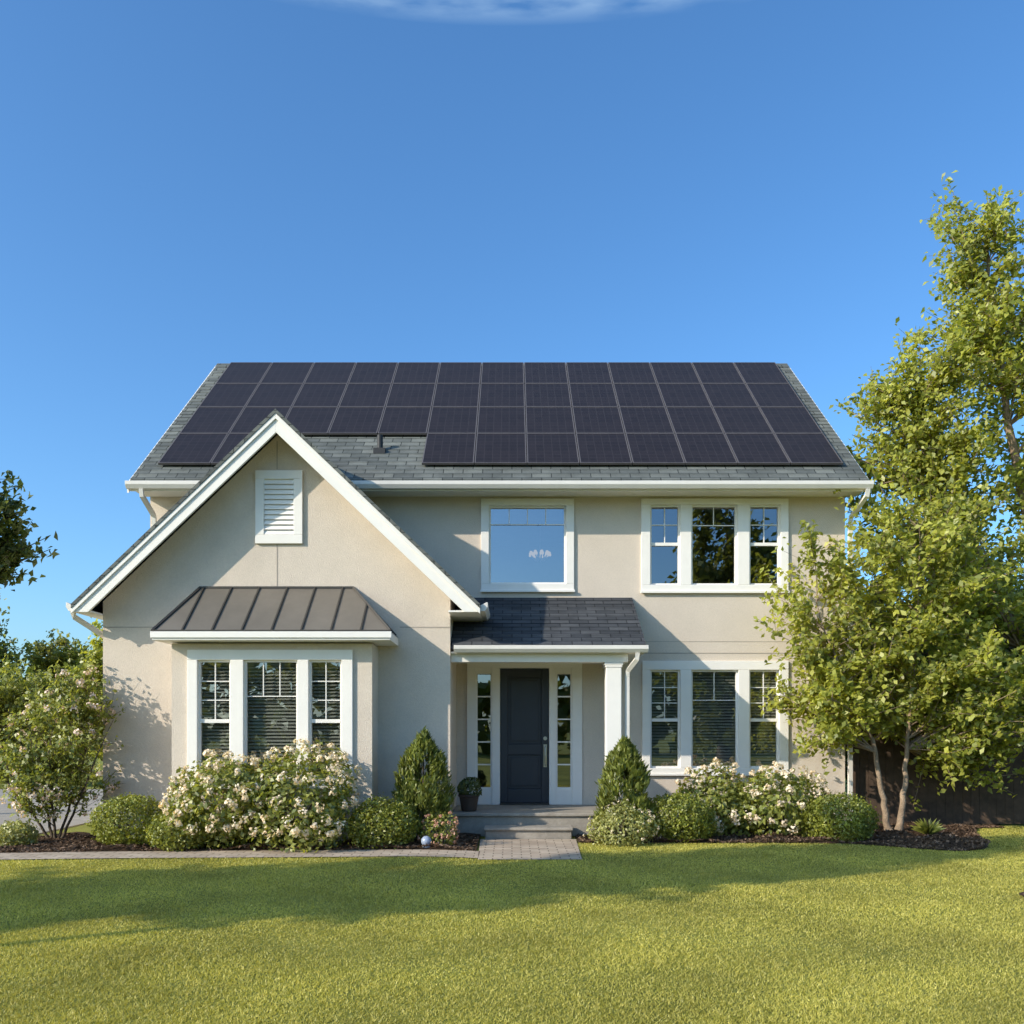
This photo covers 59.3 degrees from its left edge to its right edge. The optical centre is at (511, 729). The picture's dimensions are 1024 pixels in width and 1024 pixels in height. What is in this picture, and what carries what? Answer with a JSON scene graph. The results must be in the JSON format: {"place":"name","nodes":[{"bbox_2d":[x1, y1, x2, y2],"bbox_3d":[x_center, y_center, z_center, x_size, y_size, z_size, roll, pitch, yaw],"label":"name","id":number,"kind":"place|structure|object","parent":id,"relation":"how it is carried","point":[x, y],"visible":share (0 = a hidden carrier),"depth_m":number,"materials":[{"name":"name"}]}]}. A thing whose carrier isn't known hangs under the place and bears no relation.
{"place":"outdoors","nodes":[
{"label":"outdoors","id":0,"kind":"place"},
{"bbox_2d":[0,789,102,833],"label":"driveway","id":1,"kind":"structure","parent":0,"point":[6,812],"depth_m":16.83,"materials":[{"name":"concrete"}]},
{"bbox_2d":[0,839,581,859],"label":"path","id":2,"kind":"structure","parent":0,"point":[528,848],"depth_m":11.57,"materials":[{"name":"grey concrete"}]},
{"bbox_2d":[0,752,1023,1023],"bbox_3d":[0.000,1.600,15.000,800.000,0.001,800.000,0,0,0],"label":"lawn","id":3,"kind":"structure","parent":0,"point":[504,954],"depth_m":6.84,"materials":[{"name":"green plant"}]},
{"bbox_2d":[0,588,25,688],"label":"background tree","id":4,"kind":"object","parent":3,"relation":"on","point":[3,651],"visible":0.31,"depth_m":32.22,"materials":[{"name":"green plant"}]},
{"bbox_2d":[0,470,58,590],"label":"dark tree","id":5,"kind":"object","parent":3,"relation":"on","point":[14,551],"visible":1,"depth_m":16.11,"materials":[{"name":"green plant"}]},
{"bbox_2d":[0,634,82,786],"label":"background tree","id":6,"kind":"object","parent":3,"relation":"on","point":[13,695],"visible":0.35,"depth_m":24.92,"materials":[{"name":"green plant"}]},
{"bbox_2d":[0,657,97,690],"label":"woods","id":7,"kind":"object","parent":3,"relation":"on","point":[28,668],"depth_m":99.94,"materials":[{"name":"plant"}]},
{"bbox_2d":[15,628,93,769],"bbox_3d":[-16.977,-1.046,34.056,3.432,5.788,4.085,0,0,0],"label":"background tree","id":8,"kind":"object","parent":3,"relation":"on","point":[52,652],"visible":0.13,"depth_m":33.37,"materials":[{"name":"green plant"}]},
{"bbox_2d":[62,617,102,762],"bbox_3d":[-14.656,-1.212,32.408,3.750,5.651,3.590,0,0,33],"label":"background tree","id":9,"kind":"object","parent":3,"relation":"on","point":[96,653],"visible":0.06,"depth_m":31.62,"materials":[{"name":"green plant"}]},
{"bbox_2d":[66,362,873,840],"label":"house","id":10,"kind":"structure","parent":3,"relation":"on","point":[328,552],"depth_m":14.96,"materials":[{"name":"paint"}]},
{"bbox_2d":[187,650,352,788],"bbox_3d":[-3.435,-0.151,12.837,2.377,1.973,0.205,0,0,0],"label":"window","id":11,"kind":"structure","parent":10,"relation":"in","point":[238,660],"depth_m":12.82,"materials":[{"name":"white paint"}]},
{"bbox_2d":[457,777,481,811],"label":"potted plant","id":12,"kind":"object","parent":10,"relation":"on","point":[468,800],"visible":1,"depth_m":13.69,"materials":[{"name":"green plant"}]},
{"bbox_2d":[500,669,548,802],"bbox_3d":[0.208,0.094,15.010,0.811,2.242,0.129,0,0,0],"label":"door","id":13,"kind":"structure","parent":10,"relation":"in","point":[524,693],"depth_m":15.04,"materials":[{"name":"wood"}]},
{"bbox_2d":[480,498,574,591],"bbox_3d":[0.258,-3.070,15.013,1.580,1.560,0.155,0,0,0],"label":"window","id":14,"kind":"structure","parent":10,"relation":"in","point":[487,504],"depth_m":14.96,"materials":[{"name":"white paint"}]},
{"bbox_2d":[529,522,550,561],"bbox_3d":[0.515,-3.454,16.500,0.414,0.732,0.419,0,0,0],"label":"chandelier","id":15,"kind":"object","parent":10,"relation":"hanging from","point":[532,555],"visible":1,"depth_m":16.45,"materials":[{"name":"glass"}]},
{"bbox_2d":[640,498,789,592],"bbox_3d":[3.375,-3.062,15.013,2.480,1.577,0.155,0,0,0],"label":"window","id":16,"kind":"structure","parent":10,"relation":"in","point":[689,545],"depth_m":15.04,"materials":[{"name":"white paint"}]},
{"bbox_2d":[642,661,788,775],"bbox_3d":[3.383,-0.195,15.038,2.463,1.910,0.205,0,0,0],"label":"window","id":17,"kind":"structure","parent":10,"relation":"in","point":[684,669],"depth_m":15.02,"materials":[{"name":"white paint"}]},
{"bbox_2d":[0,822,1023,895],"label":"mulch bed","id":18,"kind":"object","parent":3,"relation":"on","point":[821,840],"visible":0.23,"depth_m":12.67,"materials":[{"name":"soil"}]},
{"bbox_2d":[0,818,40,845],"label":"shrub","id":19,"kind":"object","parent":18,"relation":"on","point":[26,833],"visible":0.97,"depth_m":12.33,"materials":[{"name":"green plant"}]},
{"bbox_2d":[0,655,124,837],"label":"flowering shrub","id":20,"kind":"object","parent":18,"relation":"on","point":[47,784],"visible":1,"depth_m":12.87,"materials":[{"name":"green plant"}]},
{"bbox_2d":[84,792,171,844],"bbox_3d":[-5.239,1.252,12.458,1.131,0.800,1.315,0,0,0],"label":"round shrub","id":21,"kind":"object","parent":18,"relation":"on","point":[130,804],"visible":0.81,"depth_m":12.15,"materials":[{"name":"green plant"}]},
{"bbox_2d":[143,805,221,851],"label":"round shrub","id":22,"kind":"object","parent":18,"relation":"on","point":[156,830],"visible":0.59,"depth_m":11.79,"materials":[{"name":"green plant"}]},
{"bbox_2d":[158,749,299,849],"bbox_3d":[-3.873,0.990,12.306,1.731,1.455,1.696,0,0,0],"label":"flowering shrub","id":23,"kind":"object","parent":18,"relation":"on","point":[237,771],"visible":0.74,"depth_m":11.87,"materials":[{"name":"green plant"}]},
{"bbox_2d":[214,737,362,852],"bbox_3d":[-3.034,0.895,12.353,1.956,1.642,1.958,0,0,0],"label":"flowering shrub","id":24,"kind":"object","parent":18,"relation":"on","point":[333,807],"visible":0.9,"depth_m":11.90,"materials":[{"name":"green plant"}]},
{"bbox_2d":[341,792,419,849],"bbox_3d":[-1.783,1.253,12.323,1.089,0.811,0.995,0,0,0],"label":"round shrub","id":25,"kind":"object","parent":18,"relation":"on","point":[381,814],"visible":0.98,"depth_m":12.09,"materials":[{"name":"green plant"}]},
{"bbox_2d":[391,726,456,839],"bbox_3d":[-1.276,0.766,12.882,0.977,1.688,1.010,0,0,0],"label":"conical shrub","id":26,"kind":"object","parent":18,"relation":"on","point":[425,797],"visible":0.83,"depth_m":12.71,"materials":[{"name":"green plant"}]},
{"bbox_2d":[421,836,431,847],"bbox_3d":[-1.150,1.500,12.080,0.139,0.160,0.139,0,0,0],"label":"garden ornament","id":27,"kind":"object","parent":18,"relation":"on","point":[425,840],"visible":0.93,"depth_m":12.03,"materials":[{"name":"blue ceramic"}]},
{"bbox_2d":[417,811,459,846],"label":"flowering plant","id":28,"kind":"object","parent":18,"relation":"on","point":[436,835],"visible":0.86,"depth_m":12.22,"materials":[{"name":"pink plant"}]},
{"bbox_2d":[583,799,661,846],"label":"pale shrub","id":29,"kind":"object","parent":18,"relation":"on","point":[608,822],"visible":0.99,"depth_m":12.47,"materials":[{"name":"green plant"}]},
{"bbox_2d":[593,735,658,837],"bbox_3d":[1.637,0.835,13.054,0.951,1.556,0.992,0,0,0],"label":"conical shrub","id":30,"kind":"object","parent":18,"relation":"on","point":[625,764],"visible":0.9,"depth_m":12.85,"materials":[{"name":"green plant"}]},
{"bbox_2d":[644,790,719,842],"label":"round shrub","id":31,"kind":"object","parent":18,"relation":"on","point":[666,820],"visible":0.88,"depth_m":12.75,"materials":[{"name":"green plant"}]},
{"bbox_2d":[670,757,763,835],"bbox_3d":[3.097,1.068,13.694,1.450,1.294,1.487,0,0,16],"label":"flowering shrub","id":32,"kind":"object","parent":18,"relation":"on","point":[714,795],"visible":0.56,"depth_m":13.54,"materials":[{"name":"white plant"}]},
{"bbox_2d":[715,761,830,836],"bbox_3d":[4.017,1.082,13.849,1.808,1.231,1.831,0,0,0],"label":"flowering shrub","id":33,"kind":"object","parent":18,"relation":"on","point":[772,817],"visible":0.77,"depth_m":13.36,"materials":[{"name":"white plant"}]},
{"bbox_2d":[800,790,882,841],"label":"round shrub","id":34,"kind":"object","parent":18,"relation":"on","point":[857,825],"visible":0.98,"depth_m":12.85,"materials":[{"name":"green plant"}]},
{"bbox_2d":[753,463,1023,829],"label":"multi stem tree","id":35,"kind":"object","parent":18,"relation":"on","point":[929,718],"visible":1,"depth_m":13.93,"materials":[{"name":"green plant"}]},
{"bbox_2d":[910,818,945,834],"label":"grass plant","id":36,"kind":"object","parent":18,"relation":"on","point":[922,827],"depth_m":13.59,"materials":[{"name":"green plant"}]},
{"bbox_2d":[845,553,928,787],"bbox_3d":[8.180,-1.270,21.081,3.302,5.783,3.331,0,0,-39],"label":"background tree","id":37,"kind":"object","parent":3,"relation":"on","point":[846,752],"visible":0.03,"depth_m":20.37,"materials":[{"name":"green plant"}]},
{"bbox_2d":[828,170,1023,726],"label":"tall tree","id":38,"kind":"object","parent":3,"relation":"on","point":[988,348],"visible":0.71,"depth_m":15.68,"materials":[{"name":"green plant"}]},
{"bbox_2d":[850,729,1023,824],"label":"fence","id":39,"kind":"object","parent":3,"relation":"on","point":[980,804],"visible":0.37,"depth_m":15.06,"materials":[{"name":"brown wood"}]},
{"bbox_2d":[875,519,1023,723],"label":"background tree","id":40,"kind":"object","parent":3,"relation":"on","point":[999,560],"visible":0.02,"depth_m":19.61,"materials":[{"name":"green plant"}]},
{"bbox_2d":[0,0,1023,723],"label":"sky","id":41,"kind":"structure","parent":0,"point":[188,187],"materials":[{"name":"blue"}]}
]}

